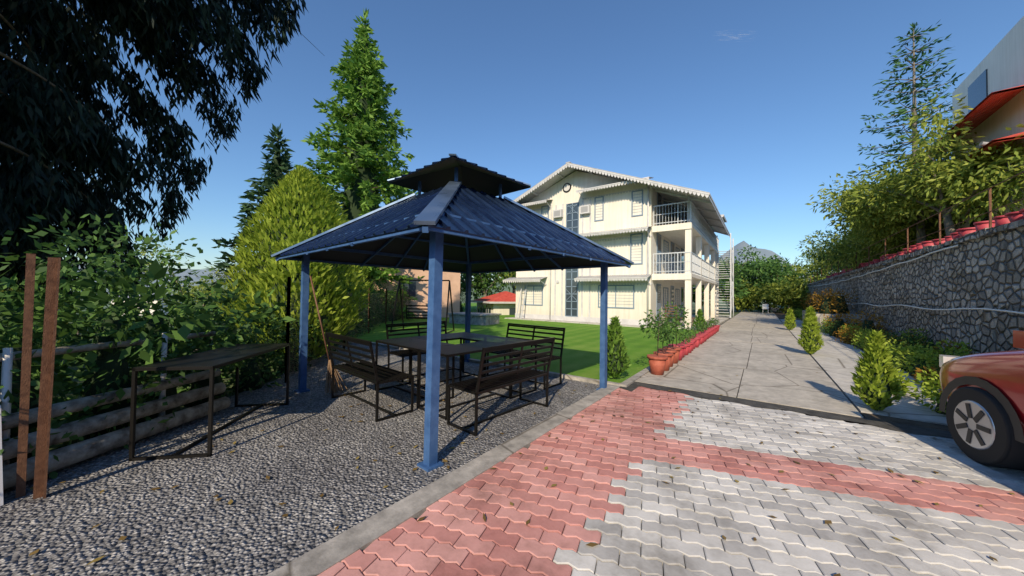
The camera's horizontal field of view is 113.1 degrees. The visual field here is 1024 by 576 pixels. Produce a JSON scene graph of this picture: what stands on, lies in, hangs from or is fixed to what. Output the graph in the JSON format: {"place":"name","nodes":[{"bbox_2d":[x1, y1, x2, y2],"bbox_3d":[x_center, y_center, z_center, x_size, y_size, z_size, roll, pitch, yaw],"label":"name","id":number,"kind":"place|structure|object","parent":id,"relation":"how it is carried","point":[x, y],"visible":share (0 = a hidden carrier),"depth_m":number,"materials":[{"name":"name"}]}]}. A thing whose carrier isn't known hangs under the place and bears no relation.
{"place":"outdoors","nodes":[
{"label":"outdoors","id":0,"kind":"place"},
{"bbox_2d":[70,265,238,296],"bbox_3d":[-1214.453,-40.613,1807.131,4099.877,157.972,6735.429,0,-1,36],"label":"mountain","id":1,"kind":"structure","parent":0,"point":[193,276],"depth_m":1431.98,"materials":[{"name":"grey stone"}]},
{"bbox_2d":[82,283,232,310],"bbox_3d":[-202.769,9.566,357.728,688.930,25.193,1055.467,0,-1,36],"label":"hill","id":2,"kind":"structure","parent":0,"point":[171,294],"depth_m":270.90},
{"bbox_2d":[0,341,599,575],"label":"gravel ground","id":3,"kind":"structure","parent":0,"point":[188,525],"depth_m":2.65,"materials":[{"name":"grey gravel"}]},
{"bbox_2d":[0,405,2,505],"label":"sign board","id":4,"kind":"object","parent":3,"relation":"on","point":[1,485],"visible":1,"depth_m":2.33,"materials":[{"name":"white"}]},
{"bbox_2d":[33,257,60,498],"bbox_3d":[-3.271,0.644,2.385,0.167,1.723,0.056,0,-1,25],"label":"rusty fence post","id":5,"kind":"object","parent":3,"relation":"on","point":[46,378],"visible":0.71,"depth_m":2.38,"materials":[{"name":"brown metal"}]},
{"bbox_2d":[0,331,230,489],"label":"log rails","id":6,"kind":"object","parent":3,"relation":"on","point":[69,455],"visible":0.74,"depth_m":2.98,"materials":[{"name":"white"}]},
{"bbox_2d":[129,343,289,460],"bbox_3d":[-3.115,1.112,3.692,0.620,0.804,1.450,1,-1,-10],"label":"table","id":7,"kind":"object","parent":3,"relation":"on","point":[211,360],"visible":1,"depth_m":3.18,"materials":[{"name":"black metal"}]},
{"bbox_2d":[15,253,411,497],"bbox_3d":[-4.997,0.803,11.800,0.775,1.750,19.042,1,-1,-9],"label":"fence","id":8,"kind":"object","parent":3,"relation":"on","point":[25,377],"visible":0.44,"depth_m":2.42,"materials":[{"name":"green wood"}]},
{"bbox_2d":[224,230,362,363],"bbox_3d":[-4.411,0.160,6.870,2.060,2.741,2.186,0,-1,36],"label":"thuja shrub","id":9,"kind":"object","parent":3,"relation":"on","point":[294,266],"depth_m":6.53,"materials":[{"name":"green plant"}]},
{"bbox_2d":[310,276,347,393],"bbox_3d":[-2.745,0.681,5.037,0.647,1.734,0.284,1,-1,10],"label":"broom","id":10,"kind":"object","parent":3,"relation":"on","point":[329,373],"visible":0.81,"depth_m":5.02,"materials":[{"name":"brown wood"}]},
{"bbox_2d":[325,332,413,421],"bbox_3d":[-1.911,1.081,4.466,1.300,0.932,0.585,0,-2,41],"label":"bench","id":11,"kind":"object","parent":3,"relation":"on","point":[371,372],"visible":1,"depth_m":4.26,"materials":[{"name":"black metal"}]},
{"bbox_2d":[375,337,454,407],"bbox_3d":[-1.450,1.183,4.989,1.150,0.764,0.600,0,-2,41],"label":"table","id":12,"kind":"object","parent":3,"relation":"on","point":[416,344],"visible":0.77,"depth_m":4.95,"materials":[{"name":"black metal"}]},
{"bbox_2d":[386,321,462,382],"bbox_3d":[-1.601,1.123,6.291,0.585,0.932,1.300,0,-2,41],"label":"bench","id":13,"kind":"object","parent":3,"relation":"on","point":[402,353],"visible":0.45,"depth_m":6.12,"materials":[{"name":"black metal"}]},
{"bbox_2d":[411,332,484,387],"bbox_3d":[-1.077,1.205,5.827,0.600,0.764,1.150,0,-2,41],"label":"table","id":14,"kind":"object","parent":3,"relation":"on","point":[452,336],"visible":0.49,"depth_m":5.88,"materials":[{"name":"black metal"}]},
{"bbox_2d":[294,214,607,471],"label":"gazebo posts","id":15,"kind":"object","parent":3,"relation":"on","point":[429,462],"visible":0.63,"depth_m":2.93,"materials":[{"name":"blue metal"}]},
{"bbox_2d":[275,167,630,273],"bbox_3d":[-0.814,-1.001,5.268,3.896,1.280,3.896,0,-2,41],"label":"gazebo frame","id":16,"kind":"object","parent":15,"relation":"on","point":[421,230],"visible":0.34,"depth_m":5.62,"materials":[{"name":"blue metal"}]},
{"bbox_2d":[278,156,628,271],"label":"gazebo roof","id":17,"kind":"structure","parent":16,"relation":"on","point":[476,198],"depth_m":4.96,"materials":[{"name":"blue metal"}]},
{"bbox_2d":[271,154,633,264],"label":"roof ridge caps","id":18,"kind":"object","parent":17,"relation":"on","point":[432,212],"visible":0.44,"depth_m":5.02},
{"bbox_2d":[417,341,511,419],"bbox_3d":[-0.611,1.187,4.616,0.600,0.764,1.150,0,-2,41],"label":"table","id":19,"kind":"object","parent":3,"relation":"on","point":[447,351],"visible":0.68,"depth_m":4.38,"materials":[{"name":"black metal"}]},
{"bbox_2d":[459,335,536,397],"bbox_3d":[-0.239,1.209,5.454,1.150,0.764,0.600,0,-2,41],"label":"table","id":20,"kind":"object","parent":3,"relation":"on","point":[485,337],"visible":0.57,"depth_m":5.41,"materials":[{"name":"black metal"}]},
{"bbox_2d":[447,337,554,435],"bbox_3d":[-0.085,1.100,4.155,0.585,0.932,1.300,0,-2,41],"label":"bench","id":21,"kind":"object","parent":3,"relation":"on","point":[478,385],"visible":1,"depth_m":3.93,"materials":[{"name":"black metal"}]},
{"bbox_2d":[487,323,564,389],"bbox_3d":[0.225,1.143,5.981,1.300,0.932,0.585,0,-2,41],"label":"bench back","id":22,"kind":"object","parent":3,"relation":"on","point":[534,327],"visible":0.69,"depth_m":5.94,"materials":[{"name":"black metal"}]},
{"bbox_2d":[29,359,1023,575],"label":"fallen leaves","id":23,"kind":"object","parent":3,"relation":"on","point":[422,518],"visible":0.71,"depth_m":2.60,"materials":[{"name":"brown plant"}]},
{"bbox_2d":[6,304,782,450],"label":"ground","id":24,"kind":"structure","parent":0,"point":[725,308],"depth_m":6.56,"materials":[{"name":"green plant"}]},
{"bbox_2d":[1,259,116,329],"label":"slope tree","id":25,"kind":"object","parent":24,"relation":"on","point":[73,291],"depth_m":11.42,"materials":[{"name":"green plant"}]},
{"bbox_2d":[0,272,165,364],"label":"slope tree","id":26,"kind":"object","parent":24,"relation":"on","point":[20,331],"depth_m":7.35,"materials":[{"name":"green plant"}]},
{"bbox_2d":[0,253,295,442],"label":"slope tree","id":27,"kind":"object","parent":24,"relation":"on","point":[156,272],"depth_m":3.55,"materials":[{"name":"green plant"}]},
{"bbox_2d":[0,0,315,329],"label":"deodar tree","id":28,"kind":"object","parent":24,"relation":"on","point":[72,136],"depth_m":6.69,"materials":[{"name":"green plant"}]},
{"bbox_2d":[134,235,244,311],"bbox_3d":[-18.640,0.393,19.921,7.143,6.947,5.364,0,-1,36],"label":"tree","id":29,"kind":"object","parent":24,"relation":"on","point":[203,290],"depth_m":19.11,"materials":[{"name":"green plant"}]},
{"bbox_2d":[141,300,252,330],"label":"slope tree","id":30,"kind":"object","parent":24,"relation":"on","point":[217,321],"visible":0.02,"depth_m":12.35,"materials":[{"name":"green plant"}]},
{"bbox_2d":[124,318,272,376],"bbox_3d":[-6.648,2.183,6.460,4.519,3.548,4.520,0,-1,36],"label":"slope tree","id":31,"kind":"object","parent":24,"relation":"on","point":[195,348],"depth_m":6.68,"materials":[{"name":"green plant"}]},
{"bbox_2d":[188,325,251,345],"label":"slope tree","id":32,"kind":"object","parent":24,"relation":"on","point":[227,333],"depth_m":9.29,"materials":[{"name":"green plant"}]},
{"bbox_2d":[200,123,294,323],"bbox_3d":[-10.582,-2.445,15.536,5.941,10.244,5.217,0,-1,36],"label":"dark conifer tree","id":33,"kind":"object","parent":24,"relation":"on","point":[266,184],"depth_m":15.09,"materials":[{"name":"green plant"}]},
{"bbox_2d":[215,164,375,343],"bbox_3d":[-5.042,-0.737,8.092,3.420,4.496,2.997,0,-1,36],"label":"thuja shrub","id":34,"kind":"object","parent":24,"relation":"on","point":[304,182],"depth_m":7.51,"materials":[{"name":"green plant"}]},
{"bbox_2d":[294,9,424,320],"bbox_3d":[-8.921,-6.906,20.170,8.937,20.404,9.021,0,-1,36],"label":"conifer tree","id":35,"kind":"object","parent":24,"relation":"on","point":[347,90],"depth_m":19.60,"materials":[{"name":"green plant"}]},
{"bbox_2d":[373,268,459,317],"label":"building","id":36,"kind":"structure","parent":24,"relation":"on","point":[419,289],"depth_m":20.89,"materials":[{"name":"pink painted plaster"},{"name":"glass"}]},
{"bbox_2d":[266,384,620,575],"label":"paver kerb","id":37,"kind":"structure","parent":24,"relation":"on","point":[328,554],"depth_m":2.32,"materials":[{"name":"grey concrete"}]},
{"bbox_2d":[460,272,515,299],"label":"tree","id":38,"kind":"object","parent":24,"relation":"on","point":[486,279],"depth_m":30.96,"materials":[{"name":"green plant"}]},
{"bbox_2d":[503,162,733,326],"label":"building","id":39,"kind":"structure","parent":24,"relation":"on","point":[663,237],"depth_m":18.48,"materials":[{"name":"white paint"}]},
{"bbox_2d":[505,315,729,329],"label":"porch floor slab","id":40,"kind":"structure","parent":39,"relation":"attached to","point":[722,319],"depth_m":19.35,"materials":[{"name":"grey concrete"}]},
{"bbox_2d":[665,304,676,322],"bbox_3d":[7.982,1.339,16.886,0.580,1.053,0.670,0,-1,36],"label":"porch chair","id":41,"kind":"object","parent":40,"relation":"on","point":[670,311],"visible":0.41,"depth_m":16.67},
{"bbox_2d":[416,386,873,575],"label":"paver sand bed","id":42,"kind":"object","parent":24,"relation":"on","point":[668,456],"depth_m":3.11,"materials":[{"name":"grey sand"}]},
{"bbox_2d":[692,256,768,306],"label":"tree","id":43,"kind":"object","parent":24,"relation":"on","point":[737,285],"depth_m":32.94,"materials":[{"name":"green plant"}]},
{"bbox_2d":[709,276,764,311],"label":"tree","id":44,"kind":"object","parent":24,"relation":"on","point":[745,303],"depth_m":36.06,"materials":[{"name":"green plant"}]},
{"bbox_2d":[709,254,794,310],"bbox_3d":[28.513,-0.281,40.907,8.720,7.677,6.914,0,-1,36],"label":"tree","id":45,"kind":"object","parent":24,"relation":"on","point":[772,273],"depth_m":39.03,"materials":[{"name":"green plant"}]},
{"bbox_2d":[725,253,804,312],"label":"tree","id":46,"kind":"object","parent":24,"relation":"on","point":[770,279],"depth_m":36.07,"materials":[{"name":"green plant"}]},
{"bbox_2d":[737,244,814,304],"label":"tree","id":47,"kind":"object","parent":24,"relation":"on","point":[752,254],"depth_m":47.54,"materials":[{"name":"green plant"}]},
{"bbox_2d":[174,303,699,382],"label":"lawn","id":48,"kind":"structure","parent":0,"point":[581,353],"depth_m":11.22,"materials":[{"name":"green plant"}]},
{"bbox_2d":[0,219,461,448],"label":"shrubs","id":49,"kind":"object","parent":48,"relation":"on","point":[69,308],"visible":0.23,"depth_m":3.25,"materials":[{"name":"green plant"}]},
{"bbox_2d":[0,208,465,478],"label":"hedge","id":50,"kind":"object","parent":48,"relation":"on","point":[41,268],"depth_m":3.33,"materials":[{"name":"green plant"}]},
{"bbox_2d":[390,279,454,332],"bbox_3d":[-3.435,0.690,13.201,2.155,2.033,1.252,1,-1,5],"label":"garden swing","id":51,"kind":"object","parent":48,"relation":"on","point":[409,280],"visible":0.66,"depth_m":13.02,"materials":[{"name":"black metal"}]},
{"bbox_2d":[460,276,474,293],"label":"tree","id":52,"kind":"object","parent":48,"relation":"on","point":[463,283],"visible":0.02,"depth_m":33.04,"materials":[{"name":"green plant"}]},
{"bbox_2d":[448,312,501,324],"bbox_3d":[-1.919,1.550,17.276,2.350,0.520,1.450,0,-1,28],"label":"concrete tank","id":53,"kind":"object","parent":48,"relation":"on","point":[482,318],"visible":0.82,"depth_m":16.77,"materials":[{"name":"grey concrete"}]},
{"bbox_2d":[471,291,515,314],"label":"neighbour house","id":54,"kind":"structure","parent":48,"relation":"on","point":[503,303],"depth_m":25.16,"materials":[{"name":"white paint"}]},
{"bbox_2d":[494,272,515,293],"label":"tree","id":55,"kind":"object","parent":48,"relation":"on","point":[504,278],"depth_m":39.37,"materials":[{"name":"green plant"}]},
{"bbox_2d":[372,342,649,386],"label":"lawn kerb","id":56,"kind":"structure","parent":48,"relation":"on","point":[632,379],"depth_m":6.09,"materials":[{"name":"grey concrete"}]},
{"bbox_2d":[596,316,630,377],"bbox_3d":[1.819,1.036,6.010,0.580,1.129,0.611,0,-1,36],"label":"thuja shrub","id":57,"kind":"object","parent":48,"relation":"on","point":[615,325],"depth_m":5.92,"materials":[{"name":"green plant"}]},
{"bbox_2d":[692,308,707,327],"bbox_3d":[8.288,1.388,14.946,0.674,0.986,0.649,0,-1,36],"label":"thuja shrub","id":58,"kind":"object","parent":48,"relation":"on","point":[699,313],"depth_m":14.87,"materials":[{"name":"green plant"}]},
{"bbox_2d":[0,0,1023,280],"label":"sky","id":59,"kind":"structure","parent":0,"point":[753,105],"materials":[{"name":"blue"}]},
{"bbox_2d":[619,385,638,391],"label":"corner dirt ground","id":60,"kind":"structure","parent":0,"point":[631,388],"depth_m":5.40,"materials":[{"name":"grey concrete"}]},
{"bbox_2d":[460,275,822,305],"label":"trees","id":61,"kind":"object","parent":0,"point":[511,288],"depth_m":152.67,"materials":[{"name":"green plant"}]},
{"bbox_2d":[317,387,1023,575],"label":"pavement paver blocks","id":62,"kind":"structure","parent":0,"point":[870,504],"depth_m":2.37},
{"bbox_2d":[630,382,952,438],"bbox_3d":[3.625,1.588,4.432,4.230,0.001,0.366,0,-1,36],"label":"channel","id":63,"kind":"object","parent":62,"relation":"on","point":[917,430],"depth_m":4.32,"materials":[{"name":"grey concrete"}]},
{"bbox_2d":[939,330,1023,470],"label":"red hatchback car","id":64,"kind":"object","parent":62,"relation":"on","point":[982,395],"visible":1,"depth_m":2.95,"materials":[{"name":"red paint"}]},
{"bbox_2d":[692,241,803,292],"bbox_3d":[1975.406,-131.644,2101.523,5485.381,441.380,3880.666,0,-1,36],"label":"mountain","id":65,"kind":"structure","parent":0,"point":[742,244],"depth_m":2187.38,"materials":[{"name":"grey stone"}]},
{"bbox_2d":[635,312,862,417],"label":"driveway","id":66,"kind":"structure","parent":0,"point":[781,366],"depth_m":6.73,"materials":[{"name":"grey concrete"}]},
{"bbox_2d":[647,311,719,374],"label":"flower pots","id":67,"kind":"object","parent":66,"relation":"on","point":[663,359],"visible":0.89,"depth_m":7.32,"materials":[{"name":"ceramic"}]},
{"bbox_2d":[638,301,719,345],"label":"potted plants","id":68,"kind":"object","parent":67,"relation":"on","point":[665,328],"visible":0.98,"depth_m":6.95,"materials":[{"name":"green plant"}]},
{"bbox_2d":[762,304,768,313],"bbox_3d":[24.575,2.010,32.813,0.510,0.906,0.524,0,-1,36],"label":"plastic chair","id":69,"kind":"object","parent":66,"relation":"on","point":[765,306],"visible":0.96,"depth_m":32.95,"materials":[{"name":"white plastic"}]},
{"bbox_2d":[672,313,864,423],"bbox_3d":[14.624,2.141,20.483,2.820,0.105,38.580,0,-1,36],"label":"driveway joint","id":70,"kind":"object","parent":66,"relation":"in","point":[747,365],"visible":0.14,"depth_m":6.40,"materials":[{"name":"grey concrete"}]},
{"bbox_2d":[797,306,823,354],"bbox_3d":[7.738,1.090,8.801,0.579,1.278,0.593,0,-1,36],"label":"thuja shrub","id":71,"kind":"object","parent":70,"relation":"on","point":[810,315],"depth_m":8.71,"materials":[{"name":"green plant"}]},
{"bbox_2d":[771,308,948,430],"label":"curb","id":72,"kind":"structure","parent":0,"point":[780,315],"depth_m":4.12,"materials":[{"name":"grey concrete"}]},
{"bbox_2d":[802,310,865,330],"bbox_3d":[16.142,1.662,17.252,1.600,0.850,6.000,0,-1,36],"label":"raised planter","id":73,"kind":"object","parent":72,"relation":"on","point":[820,317],"visible":0.29,"depth_m":15.08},
{"bbox_2d":[806,227,1023,353],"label":"stone retaining wall","id":74,"kind":"structure","parent":72,"relation":"on","point":[986,272],"depth_m":7.83,"materials":[{"name":"grey stone"}]},
{"bbox_2d":[806,171,1023,282],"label":"terrace fence","id":75,"kind":"object","parent":74,"relation":"on","point":[989,205],"visible":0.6,"depth_m":8.76,"materials":[{"name":"grey"}]},
{"bbox_2d":[807,219,1023,285],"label":"wall coping stones","id":76,"kind":"object","parent":74,"relation":"on","point":[983,233],"depth_m":8.21,"materials":[{"name":"stone"}]},
{"bbox_2d":[827,209,1023,277],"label":"flower pots","id":77,"kind":"object","parent":76,"relation":"on","point":[1010,217],"visible":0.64,"depth_m":8.09,"materials":[{"name":"red ceramic"}]},
{"bbox_2d":[780,319,947,429],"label":"side pavement","id":78,"kind":"structure","parent":0,"point":[836,360],"depth_m":6.00,"materials":[{"name":"grey concrete"}]},
{"bbox_2d":[783,308,796,329],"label":"thuja shrub","id":79,"kind":"object","parent":78,"relation":"on","point":[789,313],"depth_m":15.60,"materials":[{"name":"green plant"}]},
{"bbox_2d":[850,329,905,410],"bbox_3d":[4.764,1.068,4.408,0.516,1.062,0.520,0,-1,36],"label":"thuja shrub","id":80,"kind":"object","parent":78,"relation":"on","point":[874,346],"depth_m":4.35,"materials":[{"name":"green plant"}]},
{"bbox_2d":[790,286,975,414],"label":"bed shrubs","id":81,"kind":"object","parent":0,"point":[911,351],"depth_m":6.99,"materials":[{"name":"green plant"}]},
{"bbox_2d":[848,21,964,188],"bbox_3d":[20.325,-7.093,16.871,5.840,12.756,5.997,0,-1,36],"label":"araucaria tree","id":82,"kind":"object","parent":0,"point":[903,111],"depth_m":17.02,"materials":[{"name":"green plant"}]},
{"bbox_2d":[803,244,1023,314],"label":"wall pipes","id":83,"kind":"object","parent":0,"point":[1016,312],"depth_m":8.83,"materials":[{"name":"grey plastic"}]},
{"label":"terrace ground","id":84,"kind":"structure","parent":0,"visible":0},
{"bbox_2d":[754,274,820,312],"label":"tree","id":85,"kind":"object","parent":84,"relation":"on","point":[790,293],"depth_m":33.39,"materials":[{"name":"green plant"}]},
{"bbox_2d":[760,260,837,308],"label":"tree","id":86,"kind":"object","parent":84,"relation":"on","point":[799,271],"depth_m":39.34,"materials":[{"name":"green plant"}]},
{"bbox_2d":[800,248,837,277],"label":"terrace tree","id":87,"kind":"object","parent":84,"relation":"on","point":[818,269],"depth_m":31.31,"materials":[{"name":"green plant"}]},
{"bbox_2d":[793,237,847,275],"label":"terrace tree","id":88,"kind":"object","parent":84,"relation":"on","point":[824,263],"depth_m":27.61,"materials":[{"name":"green plant"}]},
{"bbox_2d":[801,229,894,270],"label":"terrace tree","id":89,"kind":"object","parent":84,"relation":"on","point":[824,255],"visible":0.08,"depth_m":23.55,"materials":[{"name":"green plant"}]},
{"bbox_2d":[826,223,889,266],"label":"terrace tree","id":90,"kind":"object","parent":84,"relation":"on","point":[839,236],"depth_m":20.18,"materials":[{"name":"green plant"}]},
{"bbox_2d":[796,223,943,270],"bbox_3d":[17.493,-2.338,15.398,6.975,3.355,4.153,0,-1,36],"label":"bush","id":91,"kind":"object","parent":84,"relation":"on","point":[853,256],"depth_m":16.79,"materials":[{"name":"green plant"}]},
{"bbox_2d":[828,176,928,253],"bbox_3d":[17.927,-3.082,14.710,5.987,4.791,6.286,0,-1,36],"label":"terrace tree","id":92,"kind":"object","parent":84,"relation":"on","point":[860,236],"visible":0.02,"depth_m":16.82,"materials":[{"name":"green plant"}]},
{"bbox_2d":[825,187,961,255],"bbox_3d":[16.896,-2.528,13.631,6.356,3.607,4.536,0,-1,36],"label":"bush","id":93,"kind":"object","parent":84,"relation":"on","point":[897,242],"depth_m":13.90,"materials":[{"name":"green plant"}]},
{"bbox_2d":[806,93,994,244],"bbox_3d":[15.581,-3.504,13.284,6.384,5.539,6.774,0,-1,36],"label":"terrace tree","id":94,"kind":"object","parent":84,"relation":"on","point":[844,197],"depth_m":13.04,"materials":[{"name":"green plant"}]},
{"bbox_2d":[846,113,1023,235],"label":"terrace tree","id":95,"kind":"object","parent":84,"relation":"on","point":[960,185],"depth_m":10.46,"materials":[{"name":"green plant"}]},
{"bbox_2d":[913,16,1023,229],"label":"terrace building","id":96,"kind":"structure","parent":84,"relation":"on","point":[990,87],"depth_m":10.29,"materials":[{"name":"white paint"}]},
{"label":"ground","id":97,"kind":"structure","parent":0,"visible":0},
{"bbox_2d":[111,293,181,315],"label":"valley house","id":98,"kind":"structure","parent":97,"relation":"on","point":[154,302],"depth_m":62.40,"materials":[{"name":"white paint"}]}
]}

